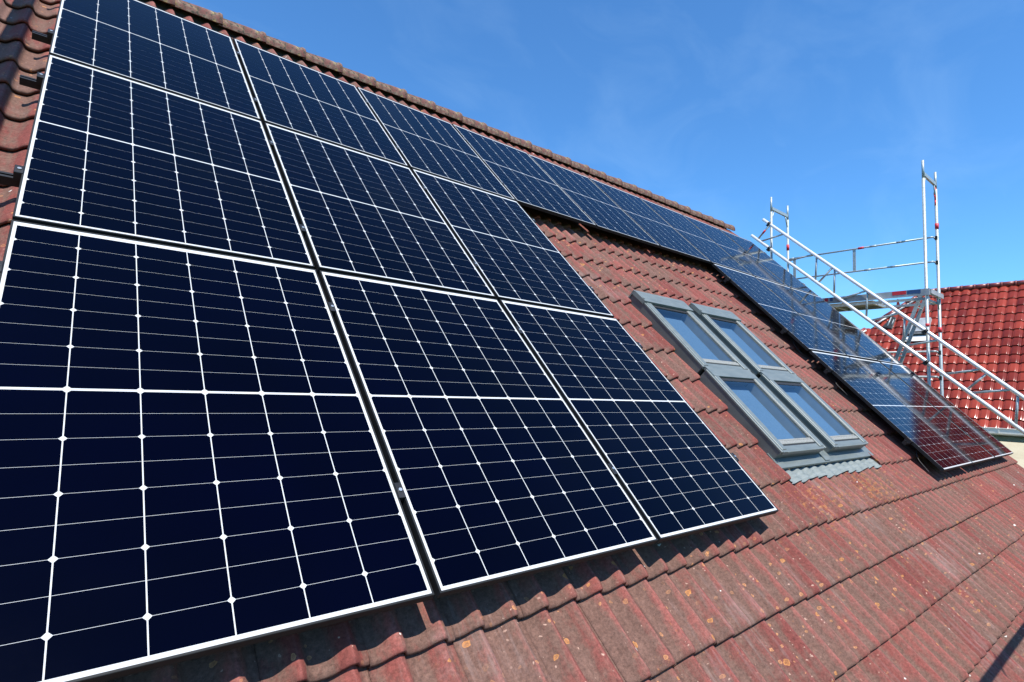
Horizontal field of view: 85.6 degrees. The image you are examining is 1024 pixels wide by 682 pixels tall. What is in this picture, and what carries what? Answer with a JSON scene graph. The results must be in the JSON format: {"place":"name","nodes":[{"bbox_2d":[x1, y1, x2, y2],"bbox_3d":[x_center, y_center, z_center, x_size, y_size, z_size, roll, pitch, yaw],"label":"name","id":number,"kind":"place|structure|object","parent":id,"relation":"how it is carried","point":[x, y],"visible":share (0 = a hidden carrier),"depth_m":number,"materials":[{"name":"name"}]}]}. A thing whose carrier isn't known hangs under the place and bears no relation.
{"place":"outdoors","nodes":[
{"label":"outdoors","id":0,"kind":"place"},
{"bbox_2d":[183,0,1023,329],"label":"sky","id":1,"kind":"structure","parent":0,"point":[830,111],"materials":[{"name":"blue"}]},
{"bbox_2d":[770,160,943,395],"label":"scaffold tower","id":2,"kind":"structure","parent":0,"point":[927,301],"depth_m":9.67,"materials":[{"name":"metal"}]},
{"bbox_2d":[750,218,1023,433],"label":"lattice girder","id":3,"kind":"object","parent":2,"relation":"attached to","point":[925,362],"visible":1,"depth_m":9.30,"materials":[{"name":"metal"}]},
{"bbox_2d":[861,280,1023,467],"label":"neighbour house","id":4,"kind":"structure","parent":0,"point":[983,325],"depth_m":17.16,"materials":[{"name":"red tile"}]},
{"label":"ground","id":5,"kind":"structure","parent":0,"visible":0},
{"bbox_2d":[0,0,1023,681],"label":"house","id":6,"kind":"structure","parent":5,"relation":"on","point":[902,564],"depth_m":3.13,"materials":[{"name":"concrete"}]},
{"bbox_2d":[19,72,537,225],"bbox_3d":[-1.190,-1.257,4.056,3.617,0.120,0.195,6,38,-39],"label":"mounting rail","id":7,"kind":"object","parent":6,"relation":"attached to","point":[30,82],"visible":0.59,"depth_m":2.89,"materials":[{"name":"metal"}]},
{"bbox_2d":[0,164,595,293],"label":"mounting rail","id":8,"kind":"object","parent":6,"relation":"attached to","point":[13,179],"visible":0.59,"depth_m":2.27,"materials":[{"name":"metal"}]},
{"bbox_2d":[12,54,314,268],"bbox_3d":[-1.806,-0.983,2.955,1.134,0.033,1.722,6,38,-39],"label":"solar panel","id":9,"kind":"object","parent":8,"relation":"attached to","point":[109,154],"visible":0.98,"depth_m":2.78,"materials":[{"name":"blue"}]},
{"bbox_2d":[264,122,495,298],"bbox_3d":[-0.918,-0.889,3.687,1.134,0.033,1.722,6,38,-39],"label":"solar panel","id":10,"kind":"object","parent":8,"relation":"attached to","point":[359,214],"visible":1,"depth_m":3.53,"materials":[{"name":"blue"}]},
{"bbox_2d":[411,168,613,317],"bbox_3d":[-0.028,-0.797,4.417,1.134,0.033,1.722,6,38,-39],"label":"solar panel","id":11,"kind":"object","parent":8,"relation":"attached to","point":[511,250],"visible":0.98,"depth_m":4.29,"materials":[{"name":"blue"}]},
{"bbox_2d":[0,261,643,350],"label":"mounting rail","id":12,"kind":"object","parent":6,"relation":"attached to","point":[332,307],"visible":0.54,"depth_m":2.59,"materials":[{"name":"metal"}]},
{"bbox_2d":[32,28,804,284],"bbox_3d":[1.165,-1.445,6.669,10.529,0.120,0.195,6,38,-39],"label":"mounting rail","id":13,"kind":"object","parent":6,"relation":"attached to","point":[41,37],"visible":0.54,"depth_m":3.32,"materials":[{"name":"metal"}]},
{"bbox_2d":[49,0,260,120],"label":"solar panel","id":14,"kind":"object","parent":13,"relation":"attached to","point":[141,42],"visible":0.98,"depth_m":3.85,"materials":[{"name":"blue"}]},
{"bbox_2d":[233,38,408,166],"bbox_3d":[-1.668,-2.054,4.746,1.134,0.032,1.722,6,38,-39],"label":"solar panel","id":15,"kind":"object","parent":13,"relation":"attached to","point":[296,97],"visible":1,"depth_m":4.62,"materials":[{"name":"blue"}]},
{"bbox_2d":[357,87,514,200],"bbox_3d":[-0.779,-1.962,5.478,1.134,0.032,1.722,6,38,-39],"label":"solar panel","id":16,"kind":"object","parent":13,"relation":"attached to","point":[428,143],"visible":0.97,"depth_m":5.37,"materials":[{"name":"blue"}]},
{"bbox_2d":[452,124,596,227],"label":"solar panel","id":17,"kind":"object","parent":13,"relation":"attached to","point":[525,179],"visible":0.99,"depth_m":6.09,"materials":[{"name":"blue"}]},
{"bbox_2d":[527,153,659,247],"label":"solar panel","id":18,"kind":"object","parent":13,"relation":"attached to","point":[603,211],"visible":0.99,"depth_m":6.83,"materials":[{"name":"blue"}]},
{"bbox_2d":[589,178,710,263],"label":"solar panel","id":19,"kind":"object","parent":13,"relation":"attached to","point":[657,228],"visible":0.99,"depth_m":7.57,"materials":[{"name":"blue"}]},
{"bbox_2d":[640,198,752,275],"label":"solar panel","id":20,"kind":"object","parent":13,"relation":"attached to","point":[711,250],"visible":0.98,"depth_m":8.33,"materials":[{"name":"blue"}]},
{"bbox_2d":[682,214,786,285],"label":"solar panel","id":21,"kind":"object","parent":13,"relation":"attached to","point":[737,252],"visible":0.98,"depth_m":9.08,"materials":[{"name":"blue"}]},
{"bbox_2d":[720,229,817,295],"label":"solar panel","id":22,"kind":"object","parent":13,"relation":"attached to","point":[780,272],"visible":0.98,"depth_m":9.81,"materials":[{"name":"blue"}]},
{"bbox_2d":[236,51,734,241],"bbox_3d":[0.746,-2.096,7.262,10.529,0.120,0.195,6,38,-39],"label":"mounting rail","id":23,"kind":"object","parent":6,"relation":"attached to","point":[238,53],"visible":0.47,"depth_m":5.37,"materials":[{"name":"metal"}]},
{"bbox_2d":[394,453,738,506],"bbox_3d":[-0.009,0.573,2.389,3.617,0.120,0.195,6,38,-39],"label":"mounting rail","id":24,"kind":"object","parent":6,"relation":"attached to","point":[400,491],"visible":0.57,"depth_m":1.97,"materials":[{"name":"metal"}]},
{"bbox_2d":[0,220,434,681],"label":"solar panel","id":25,"kind":"object","parent":24,"relation":"attached to","point":[193,464],"visible":1,"depth_m":1.68,"materials":[{"name":"blue"}]},
{"bbox_2d":[318,270,657,597],"bbox_3d":[-0.167,0.275,2.626,1.134,0.032,1.722,6,38,-39],"label":"solar panel","id":26,"kind":"object","parent":24,"relation":"attached to","point":[500,470],"visible":0.99,"depth_m":2.42,"materials":[{"name":"blue"}]},
{"bbox_2d":[499,299,778,542],"bbox_3d":[0.723,0.366,3.357,1.134,0.032,1.722,6,38,-39],"label":"solar panel","id":27,"kind":"object","parent":24,"relation":"attached to","point":[666,454],"visible":0.99,"depth_m":3.20,"materials":[{"name":"blue"}]},
{"bbox_2d":[671,351,881,483],"bbox_3d":[2.220,0.382,5.085,1.890,0.060,2.077,6,38,-39],"label":"window flashing","id":28,"kind":"object","parent":6,"relation":"attached to","point":[804,473],"depth_m":4.42,"materials":[{"name":"grey metal"}]},
{"bbox_2d":[628,290,749,375],"bbox_3d":[1.599,-0.051,5.046,0.781,0.166,1.012,6,38,-39],"label":"roof window","id":29,"kind":"structure","parent":28,"relation":"attached to","point":[693,339],"depth_m":5.04,"materials":[{"name":"grey metal"}]},
{"bbox_2d":[689,303,795,378],"bbox_3d":[2.319,0.025,5.638,0.781,0.166,1.012,6,38,-39],"label":"roof window","id":30,"kind":"structure","parent":28,"relation":"attached to","point":[749,349],"depth_m":5.66,"materials":[{"name":"glass"}]},
{"bbox_2d":[699,366,826,458],"bbox_3d":[1.999,0.580,4.480,0.773,0.151,0.887,6,38,-39],"label":"roof window","id":31,"kind":"structure","parent":28,"relation":"attached to","point":[767,419],"depth_m":4.44,"materials":[{"name":"glass"}]},
{"bbox_2d":[759,371,868,452],"bbox_3d":[2.719,0.656,5.072,0.773,0.151,0.887,6,38,-39],"label":"roof window","id":32,"kind":"structure","parent":28,"relation":"attached to","point":[819,417],"depth_m":5.07,"materials":[{"name":"grey metal"}]},
{"bbox_2d":[724,276,835,309],"bbox_3d":[4.152,-0.696,8.455,3.550,0.120,0.195,6,38,-39],"label":"mounting rail","id":33,"kind":"object","parent":6,"relation":"attached to","point":[727,279],"visible":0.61,"depth_m":7.30,"materials":[{"name":"metal"}]},
{"bbox_2d":[780,327,886,350],"bbox_3d":[4.595,-0.009,7.829,3.550,0.120,0.195,6,38,-39],"label":"mounting rail","id":34,"kind":"object","parent":6,"relation":"attached to","point":[784,330],"visible":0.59,"depth_m":6.67,"materials":[{"name":"metal"}]},
{"bbox_2d":[712,263,846,355],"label":"solar panel","id":35,"kind":"object","parent":34,"relation":"attached to","point":[802,331],"visible":0.98,"depth_m":7.23,"materials":[{"name":"blue"}]},
{"bbox_2d":[755,276,877,360],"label":"solar panel","id":36,"kind":"object","parent":34,"relation":"attached to","point":[841,340],"visible":0.98,"depth_m":8.00,"materials":[{"name":"blue"}]},
{"bbox_2d":[790,287,903,364],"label":"solar panel","id":37,"kind":"object","parent":34,"relation":"attached to","point":[873,348],"visible":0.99,"depth_m":8.75,"materials":[{"name":"blue"}]},
{"bbox_2d":[823,366,921,378],"bbox_3d":[4.888,0.445,7.415,3.550,0.120,0.195,6,38,-39],"label":"mounting rail","id":38,"kind":"object","parent":6,"relation":"attached to","point":[828,370],"visible":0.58,"depth_m":6.26,"materials":[{"name":"metal"}]},
{"bbox_2d":[902,430,988,444],"bbox_3d":[5.333,1.134,6.787,3.550,0.120,0.195,6,38,-39],"label":"mounting rail","id":39,"kind":"object","parent":6,"relation":"attached to","point":[907,441],"visible":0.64,"depth_m":5.63,"materials":[{"name":"metal"}]},
{"bbox_2d":[809,350,971,471],"bbox_3d":[4.278,0.739,6.284,1.134,0.032,1.722,6,38,-39],"label":"solar panel","id":40,"kind":"object","parent":39,"relation":"attached to","point":[936,449],"visible":1,"depth_m":6.16,"materials":[{"name":"blue"}]},
{"bbox_2d":[850,357,994,464],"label":"solar panel","id":41,"kind":"object","parent":39,"relation":"attached to","point":[954,435],"visible":0.99,"depth_m":6.94,"materials":[{"name":"blue"}]},
{"bbox_2d":[880,362,1012,458],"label":"solar panel","id":42,"kind":"object","parent":39,"relation":"attached to","point":[974,430],"visible":0.99,"depth_m":7.67,"materials":[{"name":"blue"}]}
]}

